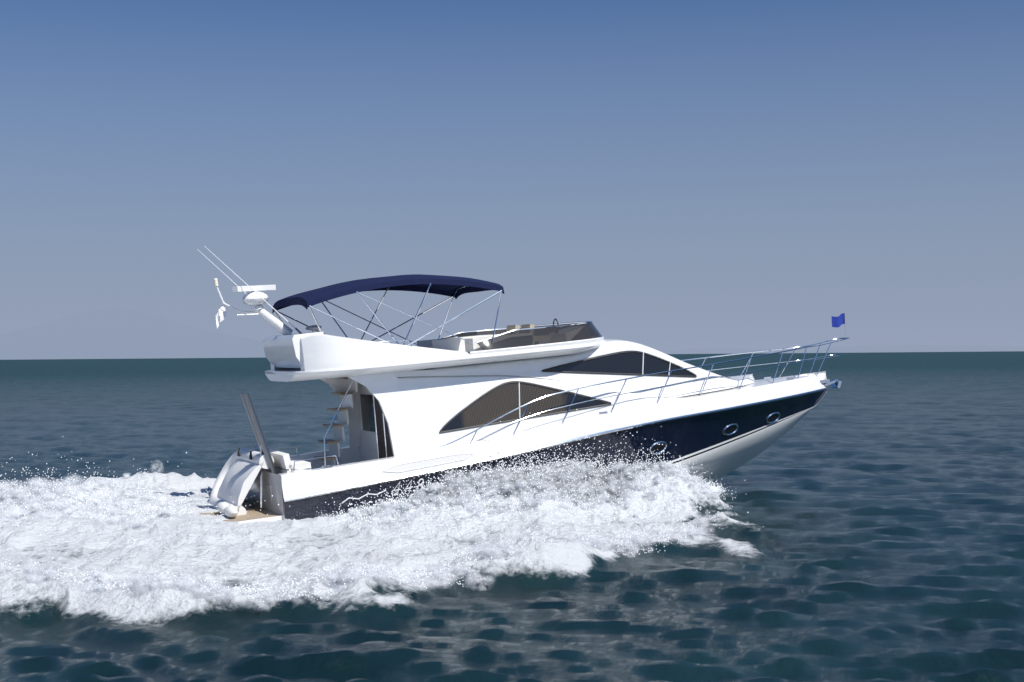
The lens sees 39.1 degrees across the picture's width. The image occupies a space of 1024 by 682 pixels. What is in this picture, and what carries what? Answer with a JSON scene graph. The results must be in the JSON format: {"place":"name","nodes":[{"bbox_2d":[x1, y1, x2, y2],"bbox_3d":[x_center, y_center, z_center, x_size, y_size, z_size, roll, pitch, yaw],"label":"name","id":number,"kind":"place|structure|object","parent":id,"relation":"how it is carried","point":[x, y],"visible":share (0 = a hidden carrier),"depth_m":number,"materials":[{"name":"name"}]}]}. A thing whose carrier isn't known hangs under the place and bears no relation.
{"place":"outdoors","nodes":[
{"label":"outdoors","id":0,"kind":"place"},
{"bbox_2d":[0,308,386,359],"bbox_3d":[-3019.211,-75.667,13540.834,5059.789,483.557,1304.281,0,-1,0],"label":"hills","id":1,"kind":"structure","parent":0,"point":[114,333],"depth_m":13546.98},
{"bbox_2d":[0,351,1023,681],"bbox_3d":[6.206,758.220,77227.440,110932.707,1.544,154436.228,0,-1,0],"label":"sea","id":2,"kind":"structure","parent":0,"point":[870,529],"depth_m":28.19,"materials":[{"name":"liquid"}]},
{"bbox_2d":[0,461,731,607],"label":"spray mist","id":3,"kind":"structure","parent":2,"relation":"on","point":[375,572],"depth_m":34.80,"materials":[{"name":"white liquid"}]},
{"bbox_2d":[0,409,763,604],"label":"spray","id":4,"kind":"object","parent":2,"relation":"on","point":[713,489],"visible":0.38,"depth_m":34.77,"materials":[{"name":"white liquid"}]},
{"bbox_2d":[197,249,849,522],"bbox_3d":[1.098,0.877,40.382,20.089,8.154,4.950,-5,1,-23],"label":"yacht","id":5,"kind":"object","parent":2,"relation":"on","point":[427,402],"visible":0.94,"depth_m":37.90,"materials":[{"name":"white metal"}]},
{"bbox_2d":[0,0,1023,350],"label":"sky","id":6,"kind":"structure","parent":0,"point":[662,175],"materials":[{"name":"blue"}]},
{"bbox_2d":[661,344,1023,353],"bbox_3d":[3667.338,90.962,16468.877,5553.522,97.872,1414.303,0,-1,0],"label":"hills","id":7,"kind":"structure","parent":0,"point":[910,348],"depth_m":16522.70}
]}

